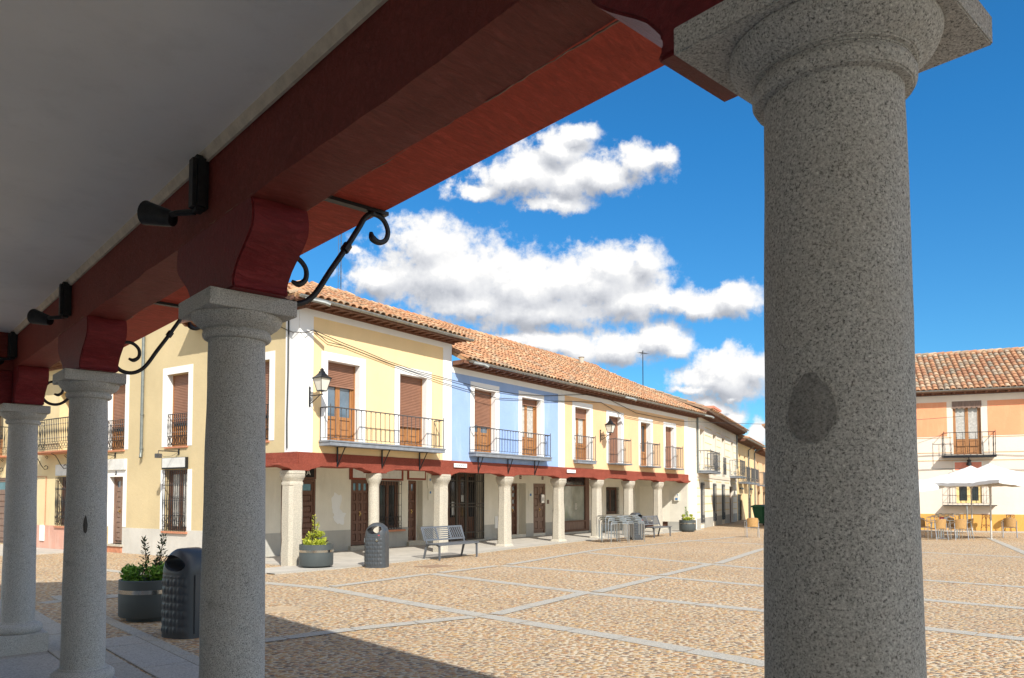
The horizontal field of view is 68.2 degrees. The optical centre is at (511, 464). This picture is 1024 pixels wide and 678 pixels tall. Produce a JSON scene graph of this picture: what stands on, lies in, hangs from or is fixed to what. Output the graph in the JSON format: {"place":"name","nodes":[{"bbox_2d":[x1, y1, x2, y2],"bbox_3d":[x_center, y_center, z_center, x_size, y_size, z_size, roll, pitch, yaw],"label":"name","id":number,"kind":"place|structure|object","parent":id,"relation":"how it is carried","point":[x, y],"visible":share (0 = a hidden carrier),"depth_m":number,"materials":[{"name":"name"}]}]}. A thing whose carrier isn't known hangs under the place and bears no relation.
{"place":"outdoors","nodes":[
{"label":"outdoors","id":0,"kind":"place"},
{"bbox_2d":[0,651,59,677],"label":"arcade floor","id":1,"kind":"structure","parent":0,"point":[44,664],"depth_m":7.56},
{"bbox_2d":[0,403,50,656],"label":"granite column","id":2,"kind":"structure","parent":1,"relation":"on","point":[22,631],"depth_m":8.23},
{"bbox_2d":[49,368,125,677],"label":"granite column","id":3,"kind":"structure","parent":1,"relation":"on","point":[88,394],"depth_m":6.03,"materials":[{"name":"stone"}]},
{"bbox_2d":[178,286,296,677],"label":"granite column","id":4,"kind":"structure","parent":1,"relation":"on","point":[238,328],"depth_m":3.74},
{"bbox_2d":[674,0,992,677],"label":"granite column","id":5,"kind":"structure","parent":1,"relation":"on","point":[825,88],"depth_m":1.45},
{"bbox_2d":[0,544,62,555],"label":"side pavement","id":6,"kind":"structure","parent":0,"point":[39,551],"depth_m":23.14,"materials":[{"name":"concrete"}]},
{"bbox_2d":[0,361,68,548],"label":"pale house","id":7,"kind":"structure","parent":0,"point":[52,456],"depth_m":24.65,"materials":[{"name":"yellow paint"}]},
{"bbox_2d":[0,416,3,455],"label":"window","id":8,"kind":"structure","parent":7,"relation":"in","point":[1,419],"depth_m":27.59,"materials":[{"name":"brown wood"}]},
{"bbox_2d":[0,478,5,542],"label":"door","id":9,"kind":"structure","parent":7,"relation":"in","point":[2,480],"depth_m":26.82,"materials":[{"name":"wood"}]},
{"bbox_2d":[61,478,65,525],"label":"window","id":10,"kind":"structure","parent":7,"relation":"in","point":[64,478],"depth_m":24.47,"materials":[{"name":"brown wood"}]},
{"bbox_2d":[106,635,198,677],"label":"slab path","id":11,"kind":"structure","parent":0,"point":[150,659],"depth_m":7.87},
{"bbox_2d":[265,529,679,573],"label":"porch floor","id":12,"kind":"structure","parent":0,"point":[348,558],"depth_m":23.52,"materials":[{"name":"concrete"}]},
{"bbox_2d":[280,470,304,565],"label":"stone column","id":13,"kind":"structure","parent":12,"relation":"on","point":[292,502],"depth_m":18.43,"materials":[{"name":"stone"}]},
{"bbox_2d":[299,543,333,567],"bbox_3d":[-4.680,2.182,18.075,0.809,0.570,0.809,2,-3,-40],"label":"planter","id":14,"kind":"object","parent":12,"relation":"on","point":[315,556],"visible":0.97,"depth_m":17.74,"materials":[{"name":"metal"}]},
{"bbox_2d":[302,514,327,544],"bbox_3d":[-4.713,1.587,18.105,0.642,0.806,0.487,0,-2,0],"label":"shrub","id":15,"kind":"object","parent":14,"relation":"on","point":[317,533],"visible":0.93,"depth_m":18.05,"materials":[{"name":"green plant"}]},
{"bbox_2d":[366,473,381,532],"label":"stone column","id":16,"kind":"structure","parent":12,"relation":"on","point":[373,480],"depth_m":20.70,"materials":[{"name":"stone"}]},
{"bbox_2d":[431,474,450,551],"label":"stone column","id":17,"kind":"structure","parent":12,"relation":"on","point":[440,482],"depth_m":22.92,"materials":[{"name":"stone"}]},
{"bbox_2d":[495,476,513,546],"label":"stone column","id":18,"kind":"structure","parent":12,"relation":"on","point":[504,517],"depth_m":25.57,"materials":[{"name":"stone"}]},
{"bbox_2d":[550,478,566,541],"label":"stone column","id":19,"kind":"structure","parent":12,"relation":"on","point":[558,525],"depth_m":28.33,"materials":[{"name":"stone"}]},
{"bbox_2d":[589,480,603,537],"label":"stone column","id":20,"kind":"structure","parent":12,"relation":"on","point":[596,497],"depth_m":30.68,"materials":[{"name":"stone"}]},
{"bbox_2d":[621,481,634,534],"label":"stone column","id":21,"kind":"structure","parent":12,"relation":"on","point":[628,486],"depth_m":32.96,"materials":[{"name":"stone"}]},
{"bbox_2d":[651,482,663,531],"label":"stone column","id":22,"kind":"structure","parent":12,"relation":"on","point":[657,487],"depth_m":35.37,"materials":[{"name":"stone"}]},
{"bbox_2d":[270,529,703,574],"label":"pavement","id":23,"kind":"structure","parent":0,"point":[358,565],"depth_m":21.12,"materials":[{"name":"stone"}]},
{"bbox_2d":[0,519,1023,677],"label":"ground","id":24,"kind":"structure","parent":0,"point":[479,647],"depth_m":11.08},
{"bbox_2d":[0,595,198,677],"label":"kerb","id":25,"kind":"structure","parent":24,"relation":"on","point":[122,668],"depth_m":8.54,"materials":[{"name":"stone"}]},
{"bbox_2d":[118,576,162,621],"bbox_3d":[-5.040,1.866,10.531,0.809,0.570,0.809,0,-2,0],"label":"planter","id":26,"kind":"object","parent":24,"relation":"on","point":[139,601],"visible":0.58,"depth_m":10.17,"materials":[{"name":"metal"}]},
{"bbox_2d":[119,533,167,580],"bbox_3d":[-5.045,1.305,10.574,0.856,0.740,0.592,0,-2,0],"label":"shrub","id":27,"kind":"object","parent":26,"relation":"on","point":[133,572],"visible":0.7,"depth_m":10.49,"materials":[{"name":"green plant"}]},
{"bbox_2d":[161,547,201,638],"bbox_3d":[-3.973,1.555,9.297,0.539,1.070,0.540,-1,-3,27],"label":"litter bin","id":28,"kind":"object","parent":24,"relation":"on","point":[180,611],"visible":0.65,"depth_m":9.06,"materials":[{"name":"grey plastic"}]},
{"bbox_2d":[193,574,200,633],"bbox_3d":[-3.747,1.679,9.169,0.020,0.710,0.260,-1,-3,27],"label":"door","id":29,"kind":"structure","parent":28,"relation":"in","point":[197,578],"depth_m":9.08,"materials":[{"name":"grey plastic"}]},
{"bbox_2d":[265,606,301,612],"bbox_3d":[-3.470,2.171,11.369,0.600,0.012,0.600,0,-2,0],"label":"manhole cover","id":30,"kind":"object","parent":24,"relation":"on","point":[277,609],"visible":0.88,"depth_m":11.32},
{"bbox_2d":[107,280,473,556],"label":"corner house","id":31,"kind":"structure","parent":24,"relation":"on","point":[356,422],"depth_m":21.59,"materials":[{"name":"yellow paint"}]},
{"bbox_2d":[113,477,122,542],"bbox_3d":[-12.000,1.396,23.226,0.770,2.050,0.110,-2,-3,34],"label":"door","id":32,"kind":"structure","parent":31,"relation":"in","point":[118,481],"depth_m":23.34,"materials":[{"name":"brown wood"}]},
{"bbox_2d":[112,384,125,449],"bbox_3d":[-12.056,-1.482,23.461,1.050,2.080,0.120,-2,-3,34],"label":"window","id":33,"kind":"structure","parent":31,"relation":"in","point":[119,396],"depth_m":23.56,"materials":[{"name":"brown wood"}]},
{"bbox_2d":[155,449,179,457],"bbox_3d":[-9.598,-0.321,21.067,0.140,0.280,0.688,-2,-3,34],"label":"wall floodlight","id":34,"kind":"object","parent":31,"relation":"attached to","point":[158,455],"depth_m":20.84,"materials":[{"name":"black metal"}]},
{"bbox_2d":[169,470,186,530],"bbox_3d":[-9.403,1.010,21.520,1.100,1.740,0.070,-2,-3,34],"label":"window","id":35,"kind":"structure","parent":31,"relation":"in","point":[177,490],"depth_m":21.63,"materials":[{"name":"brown wood"}]},
{"bbox_2d":[172,374,187,445],"bbox_3d":[-9.377,-1.556,21.676,1.050,2.080,0.120,-2,-3,34],"label":"window","id":36,"kind":"structure","parent":31,"relation":"in","point":[180,382],"depth_m":21.76,"materials":[{"name":"brown wood"}]},
{"bbox_2d":[265,362,269,439],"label":"window","id":37,"kind":"structure","parent":31,"relation":"in","point":[267,364],"depth_m":19.63,"materials":[{"name":"brown wood"}]},
{"bbox_2d":[286,321,288,447],"bbox_3d":[-5.592,-2.015,18.838,0.061,3.200,0.031,-2,-3,34],"label":"cable","id":38,"kind":"object","parent":31,"relation":"attached to","point":[287,390],"visible":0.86,"depth_m":18.81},
{"bbox_2d":[281,479,315,544],"bbox_3d":[-6.257,1.473,22.064,0.090,2.100,1.220,-2,-3,36],"label":"door","id":39,"kind":"structure","parent":31,"relation":"in","point":[309,486],"depth_m":22.36,"materials":[{"name":"brown wood"}]},
{"bbox_2d":[309,368,331,406],"bbox_3d":[-4.812,-1.925,18.725,0.662,0.930,0.352,-2,-3,36],"label":"wall lantern","id":40,"kind":"object","parent":31,"relation":"attached to","point":[321,379],"depth_m":18.59,"materials":[{"name":"glass"}]},
{"bbox_2d":[338,234,341,288],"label":"radio mast","id":41,"kind":"object","parent":31,"relation":"on","point":[340,268],"visible":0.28,"depth_m":121.31,"materials":[{"name":"grey metal"}]},
{"bbox_2d":[327,362,354,441],"bbox_3d":[-4.604,-1.633,19.965,0.120,2.090,1.110,-2,-3,36],"label":"window","id":42,"kind":"structure","parent":31,"relation":"in","point":[341,389],"depth_m":20.07,"materials":[{"name":"brown wood"}]},
{"bbox_2d":[351,480,367,545],"bbox_3d":[-4.844,1.514,24.017,0.110,2.080,0.800,-2,-3,36],"label":"door","id":43,"kind":"structure","parent":31,"relation":"in","point":[359,488],"depth_m":24.00,"materials":[{"name":"brown wood"}]},
{"bbox_2d":[379,481,397,527],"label":"window","id":44,"kind":"structure","parent":31,"relation":"in","point":[387,495],"depth_m":25.13,"materials":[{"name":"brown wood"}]},
{"bbox_2d":[400,375,421,446],"bbox_3d":[-3.059,-1.544,22.098,0.120,2.090,1.140,-2,-3,36],"label":"window","id":45,"kind":"structure","parent":31,"relation":"in","point":[410,387],"depth_m":22.18,"materials":[{"name":"brown wood"}]},
{"bbox_2d":[408,481,415,539],"bbox_3d":[-3.524,1.581,26.078,0.110,2.060,0.550,-2,-3,36],"label":"door","id":46,"kind":"structure","parent":31,"relation":"in","point":[411,484],"depth_m":26.17,"materials":[{"name":"brown wood"}]},
{"bbox_2d":[0,0,737,405],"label":"arcade building","id":47,"kind":"structure","parent":24,"relation":"on","point":[302,126],"depth_m":3.34,"materials":[{"name":"paint"}]},
{"bbox_2d":[0,331,17,364],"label":"spotlight","id":48,"kind":"object","parent":47,"relation":"attached to","point":[12,346],"visible":1,"depth_m":8.02,"materials":[{"name":"black metal"}]},
{"bbox_2d":[27,281,71,324],"bbox_3d":[-3.798,-1.323,6.236,0.404,0.336,0.126,-1,-2,15],"label":"spotlight","id":49,"kind":"object","parent":47,"relation":"attached to","point":[35,316],"visible":1,"depth_m":6.18,"materials":[{"name":"black metal"}]},
{"bbox_2d":[137,154,208,226],"bbox_3d":[-1.756,-1.418,3.946,0.404,0.336,0.126,-1,-2,15],"label":"spotlight","id":50,"kind":"object","parent":47,"relation":"attached to","point":[150,213],"visible":1,"depth_m":3.89,"materials":[{"name":"black metal"}]},
{"bbox_2d":[364,522,388,567],"bbox_3d":[-3.256,1.927,18.210,0.539,1.070,0.540,-1,-2,12],"label":"litter bin","id":51,"kind":"object","parent":24,"relation":"on","point":[376,552],"visible":1,"depth_m":17.99,"materials":[{"name":"grey plastic"}]},
{"bbox_2d":[415,564,451,567],"bbox_3d":[-1.885,2.469,18.363,0.569,0.020,0.762,-2,-3,41],"label":"drain cover","id":52,"kind":"object","parent":24,"relation":"on","point":[432,566],"visible":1,"depth_m":18.24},
{"bbox_2d":[420,525,478,560],"bbox_3d":[-1.704,2.134,20.875,0.688,0.880,1.720,-2,-3,36],"label":"bench","id":53,"kind":"object","parent":24,"relation":"on","point":[439,545],"visible":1,"depth_m":20.83,"materials":[{"name":"paint"}]},
{"bbox_2d":[363,298,575,541],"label":"blue house","id":54,"kind":"structure","parent":24,"relation":"on","point":[492,438],"depth_m":26.29,"materials":[{"name":"paint"}]},
{"bbox_2d":[448,474,454,539],"bbox_3d":[-2.366,1.552,28.039,0.070,2.520,1.080,-2,-3,36],"label":"door","id":55,"kind":"structure","parent":54,"relation":"in","point":[453,476],"depth_m":28.18,"materials":[{"name":"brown wood"}]},
{"bbox_2d":[458,474,476,538],"bbox_3d":[-1.724,1.589,28.925,0.070,2.520,1.090,-2,-3,36],"label":"door","id":56,"kind":"structure","parent":54,"relation":"in","point":[460,476],"depth_m":28.92,"materials":[{"name":"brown wood"}]},
{"bbox_2d":[474,390,490,452],"bbox_3d":[-1.074,-1.414,24.837,0.120,2.060,1.130,-2,-3,36],"label":"window","id":57,"kind":"structure","parent":54,"relation":"in","point":[482,402],"depth_m":24.97,"materials":[{"name":"brown wood"}]},
{"bbox_2d":[522,398,536,455],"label":"window","id":58,"kind":"structure","parent":54,"relation":"in","point":[529,407],"depth_m":27.23,"materials":[{"name":"brown wood"}]},
{"bbox_2d":[38,537,1023,666],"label":"paving strips","id":59,"kind":"object","parent":24,"relation":"on","point":[740,659],"visible":0.72,"depth_m":11.98,"materials":[{"name":"stone"}]},
{"bbox_2d":[928,463,1023,538],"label":"parasol","id":60,"kind":"object","parent":59,"relation":"on","point":[989,475],"visible":1,"depth_m":29.58,"materials":[{"name":"white fabric"}]},
{"bbox_2d":[469,328,714,537],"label":"house","id":61,"kind":"structure","parent":24,"relation":"on","point":[642,454],"depth_m":33.43,"materials":[{"name":"paint"}]},
{"bbox_2d":[313,330,680,425],"bbox_3d":[1.731,-2.546,28.266,0.020,0.930,22.945,-2,-3,36],"label":"cable","id":62,"kind":"object","parent":61,"relation":"attached to","point":[470,390],"visible":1,"depth_m":23.61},
{"bbox_2d":[314,330,683,421],"bbox_3d":[1.788,-2.658,28.349,0.020,0.701,23.132,-2,-3,36],"label":"cable","id":63,"kind":"object","parent":61,"relation":"attached to","point":[473,385],"visible":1,"depth_m":23.76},
{"bbox_2d":[512,483,516,533],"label":"door","id":64,"kind":"structure","parent":61,"relation":"in","point":[514,485],"depth_m":31.26,"materials":[{"name":"brown wood"}]},
{"bbox_2d":[533,483,544,532],"bbox_3d":[1.130,1.855,32.296,0.110,2.110,0.930,-2,-3,36],"label":"door","id":65,"kind":"structure","parent":61,"relation":"in","point":[538,489],"depth_m":32.31,"materials":[{"name":"brown wood"}]},
{"bbox_2d":[564,477,588,531],"bbox_3d":[2.910,1.759,34.667,0.100,2.580,2.350,-2,-3,36],"label":"shop window","id":66,"kind":"structure","parent":61,"relation":"in","point":[576,489],"depth_m":34.77,"materials":[{"name":"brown glass"}]},
{"bbox_2d":[575,408,585,459],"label":"window","id":67,"kind":"structure","parent":61,"relation":"in","point":[580,414],"depth_m":30.10,"materials":[{"name":"brown wood"}]},
{"bbox_2d":[600,419,615,441],"bbox_3d":[3.855,-1.405,30.686,0.662,0.930,0.352,-2,-3,36],"label":"wall lantern","id":68,"kind":"object","parent":61,"relation":"attached to","point":[610,425],"depth_m":30.55,"materials":[{"name":"black metal"}]},
{"bbox_2d":[606,487,616,513],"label":"window","id":69,"kind":"structure","parent":61,"relation":"in","point":[612,509],"depth_m":37.74,"materials":[{"name":"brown wood"}]},
{"bbox_2d":[609,417,617,462],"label":"window","id":70,"kind":"structure","parent":61,"relation":"in","point":[615,420],"depth_m":32.26,"materials":[{"name":"brown wood"}]},
{"bbox_2d":[641,423,645,465],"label":"window","id":71,"kind":"structure","parent":61,"relation":"in","point":[643,426],"depth_m":34.71,"materials":[{"name":"brown wood"}]},
{"bbox_2d":[645,521,667,527],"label":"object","id":72,"kind":"structure","parent":61,"relation":"in","point":[664,523],"depth_m":38.93,"materials":[{"name":"brown metal"}]},
{"bbox_2d":[665,427,670,467],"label":"window","id":73,"kind":"structure","parent":61,"relation":"in","point":[667,430],"depth_m":36.76,"materials":[{"name":"brown wood"}]},
{"bbox_2d":[684,416,961,423],"bbox_3d":[15.279,-2.173,37.208,13.479,0.371,0.020,0,-2,4],"label":"cable","id":74,"kind":"object","parent":61,"relation":"attached to","point":[746,423],"visible":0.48,"depth_m":37.47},
{"bbox_2d":[601,520,628,541],"bbox_3d":[3.795,2.433,27.852,0.758,0.735,0.768,1,-3,-22],"label":"cafe table","id":75,"kind":"object","parent":24,"relation":"on","point":[615,521],"visible":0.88,"depth_m":27.64,"materials":[{"name":"metal"}]},
{"bbox_2d":[599,519,626,539],"bbox_3d":[3.720,2.369,27.875,0.758,0.735,0.768,1,-3,-19],"label":"cafe table","id":76,"kind":"object","parent":75,"relation":"on","point":[617,526],"visible":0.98,"depth_m":27.63,"materials":[{"name":"metal"}]},
{"bbox_2d":[598,517,625,536],"bbox_3d":[3.705,2.305,27.899,0.758,0.735,0.768,1,-3,-22],"label":"cafe table","id":77,"kind":"object","parent":76,"relation":"on","point":[608,520],"visible":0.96,"depth_m":27.68,"materials":[{"name":"metal"}]},
{"bbox_2d":[597,515,623,535],"bbox_3d":[3.629,2.241,27.923,0.758,0.735,0.768,1,-3,-19],"label":"cafe table","id":78,"kind":"object","parent":77,"relation":"on","point":[614,524],"visible":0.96,"depth_m":27.81,"materials":[{"name":"metal"}]},
{"bbox_2d":[602,522,629,542],"bbox_3d":[3.811,2.497,27.828,0.758,0.735,0.768,1,-3,-19],"label":"cafe table","id":79,"kind":"object","parent":24,"relation":"on","point":[619,529],"visible":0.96,"depth_m":28.01,"materials":[{"name":"metal"}]},
{"bbox_2d":[617,522,644,541],"bbox_3d":[4.473,2.524,28.484,0.758,0.735,0.768,1,-3,-23],"label":"cafe table","id":80,"kind":"object","parent":24,"relation":"on","point":[633,529],"visible":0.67,"depth_m":28.26,"materials":[{"name":"metal"}]},
{"bbox_2d":[616,520,643,539],"bbox_3d":[4.457,2.460,28.504,0.758,0.735,0.768,1,-3,-26],"label":"cafe table","id":81,"kind":"object","parent":80,"relation":"on","point":[632,526],"visible":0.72,"depth_m":28.65,"materials":[{"name":"metal"}]},
{"bbox_2d":[614,518,641,537],"bbox_3d":[4.380,2.396,28.525,0.758,0.735,0.768,1,-3,-23],"label":"cafe table","id":82,"kind":"object","parent":81,"relation":"on","point":[631,525],"visible":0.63,"depth_m":28.32,"materials":[{"name":"metal"}]},
{"bbox_2d":[629,512,642,539],"bbox_3d":[4.859,2.408,29.718,0.539,1.070,0.540,1,-3,-30],"label":"litter bin","id":83,"kind":"object","parent":24,"relation":"on","point":[637,531],"visible":0.48,"depth_m":29.50,"materials":[{"name":"grey metal"}]},
{"bbox_2d":[643,515,671,537],"bbox_3d":[6.061,2.594,31.899,0.688,0.880,1.720,-2,-3,36],"label":"bench","id":84,"kind":"object","parent":24,"relation":"on","point":[645,520],"visible":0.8,"depth_m":31.96,"materials":[{"name":"paint"}]},
{"bbox_2d":[679,520,695,531],"bbox_3d":[8.482,2.952,36.509,0.812,0.570,0.809,1,-3,-30],"label":"planter","id":85,"kind":"object","parent":24,"relation":"on","point":[687,525],"visible":0.96,"depth_m":36.18,"materials":[{"name":"concrete"}]},
{"bbox_2d":[681,507,694,519],"bbox_3d":[8.533,2.388,36.520,0.715,0.744,0.526,0,-2,0],"label":"shrub","id":86,"kind":"object","parent":85,"relation":"on","point":[686,518],"visible":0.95,"depth_m":36.49,"materials":[{"name":"green plant"}]},
{"bbox_2d":[637,383,748,528],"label":"street house","id":87,"kind":"structure","parent":24,"relation":"on","point":[717,461],"depth_m":44.01,"materials":[{"name":"beige paint"}]},
{"bbox_2d":[713,486,714,520],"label":"window","id":88,"kind":"structure","parent":87,"relation":"in","point":[713,486],"depth_m":44.13,"materials":[{"name":"grey metal"}]},
{"bbox_2d":[737,434,764,520],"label":"street house","id":89,"kind":"structure","parent":24,"relation":"on","point":[746,487],"depth_m":55.86,"materials":[{"name":"yellow paint"}]},
{"bbox_2d":[738,494,740,519],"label":"door","id":90,"kind":"structure","parent":89,"relation":"in","point":[739,495],"depth_m":53.92,"materials":[{"name":"metal"}]},
{"bbox_2d":[748,494,750,517],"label":"door","id":91,"kind":"structure","parent":89,"relation":"in","point":[749,499],"depth_m":58.87,"materials":[{"name":"metal"}]},
{"bbox_2d":[744,518,759,537],"bbox_3d":[9.975,2.598,31.391,0.568,0.834,0.584,0,-2,10],"label":"wicker chair","id":92,"kind":"object","parent":24,"relation":"on","point":[752,522],"visible":1,"depth_m":31.18,"materials":[{"name":"wicker"}]},
{"bbox_2d":[751,505,763,525],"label":"waste container","id":93,"kind":"object","parent":24,"relation":"on","point":[758,511],"visible":0.31,"depth_m":44.19,"materials":[{"name":"green plastic"}]},
{"bbox_2d":[755,448,764,504],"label":"street house","id":94,"kind":"structure","parent":24,"relation":"on","point":[760,466],"depth_m":63.93,"materials":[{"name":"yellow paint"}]},
{"bbox_2d":[920,517,931,536],"bbox_3d":[17.048,2.601,31.447,0.568,0.834,0.584,0,-2,-4],"label":"wicker chair","id":95,"kind":"object","parent":24,"relation":"on","point":[923,520],"visible":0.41,"depth_m":31.63,"materials":[{"name":"wicker"}]},
{"bbox_2d":[919,480,943,491],"bbox_3d":[15.600,1.573,31.562,3.012,2.894,3.012,1,-2,-12],"label":"parasol","id":96,"kind":"object","parent":24,"relation":"on","point":[924,485],"visible":0.09,"depth_m":30.39,"materials":[{"name":"white fabric"}]},
{"bbox_2d":[928,519,948,539],"bbox_3d":[16.723,2.525,29.642,0.568,0.834,0.584,0,-2,-6],"label":"wicker chair","id":97,"kind":"object","parent":24,"relation":"on","point":[940,524],"visible":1,"depth_m":29.42,"materials":[{"name":"wicker"}]},
{"bbox_2d":[931,520,954,538],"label":"cafe table","id":98,"kind":"object","parent":24,"relation":"on","point":[940,537],"visible":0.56,"depth_m":30.40,"materials":[{"name":"metal"}]},
{"bbox_2d":[946,517,957,537],"bbox_3d":[18.060,2.592,31.245,0.568,0.834,0.584,-1,-3,20],"label":"wicker chair","id":99,"kind":"object","parent":24,"relation":"on","point":[951,523],"visible":0.29,"depth_m":31.37,"materials":[{"name":"metal"}]},
{"bbox_2d":[948,519,968,539],"bbox_3d":[17.468,2.521,29.543,0.568,0.834,0.584,0,-2,4],"label":"wicker chair","id":100,"kind":"object","parent":24,"relation":"on","point":[960,524],"visible":0.99,"depth_m":29.34,"materials":[{"name":"wicker"}]},
{"bbox_2d":[925,466,996,534],"bbox_3d":[20.400,1.556,33.564,3.012,3.094,3.012,1,-3,-30],"label":"parasol","id":101,"kind":"object","parent":24,"relation":"on","point":[968,468],"visible":0.21,"depth_m":33.58,"materials":[{"name":"white fabric"}]},
{"bbox_2d":[956,518,973,538],"bbox_3d":[18.126,2.549,30.210,0.584,0.834,0.568,-1,-3,20],"label":"wicker chair","id":102,"kind":"object","parent":24,"relation":"on","point":[970,523],"visible":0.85,"depth_m":30.04,"materials":[{"name":"wicker"}]},
{"bbox_2d":[1001,518,1017,537],"bbox_3d":[20.536,2.590,31.195,0.568,0.834,0.584,-1,-3,30],"label":"wicker chair","id":103,"kind":"object","parent":24,"relation":"on","point":[1009,522],"visible":1,"depth_m":31.01,"materials":[{"name":"wicker"}]},
{"bbox_2d":[289,0,1023,446],"label":"sky","id":104,"kind":"structure","parent":0,"point":[630,223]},
{"bbox_2d":[915,347,1023,530],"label":"orange house","id":105,"kind":"structure","parent":0,"point":[989,407],"depth_m":37.30,"materials":[{"name":"beige paint"}]},
{"bbox_2d":[953,407,981,454],"bbox_3d":[22.448,-1.813,37.324,1.200,2.620,0.070,-1,-3,23],"label":"window","id":106,"kind":"structure","parent":105,"relation":"in","point":[970,421],"depth_m":37.30,"materials":[{"name":"brown wood"}]},
{"bbox_2d":[956,486,981,502],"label":"window","id":107,"kind":"structure","parent":105,"relation":"in","point":[975,490],"depth_m":37.12,"materials":[{"name":"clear glass"}]},
{"bbox_2d":[921,530,1023,532],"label":"pavement","id":108,"kind":"structure","parent":0,"point":[979,531],"depth_m":36.00,"materials":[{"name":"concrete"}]},
{"bbox_2d":[981,514,989,530],"bbox_3d":[22.750,2.798,36.265,0.380,0.842,0.380,1,-3,-17],"label":"bar stool","id":109,"kind":"object","parent":108,"relation":"on","point":[985,516],"visible":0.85,"depth_m":36.18,"materials":[{"name":"brown wicker"}]},
{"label":"cafe table","id":110,"kind":"object","parent":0,"visible":0},
{"bbox_2d":[930,515,955,530],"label":"cafe table","id":111,"kind":"object","parent":110,"relation":"on","point":[940,516],"visible":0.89,"depth_m":35.86,"materials":[{"name":"metal"}]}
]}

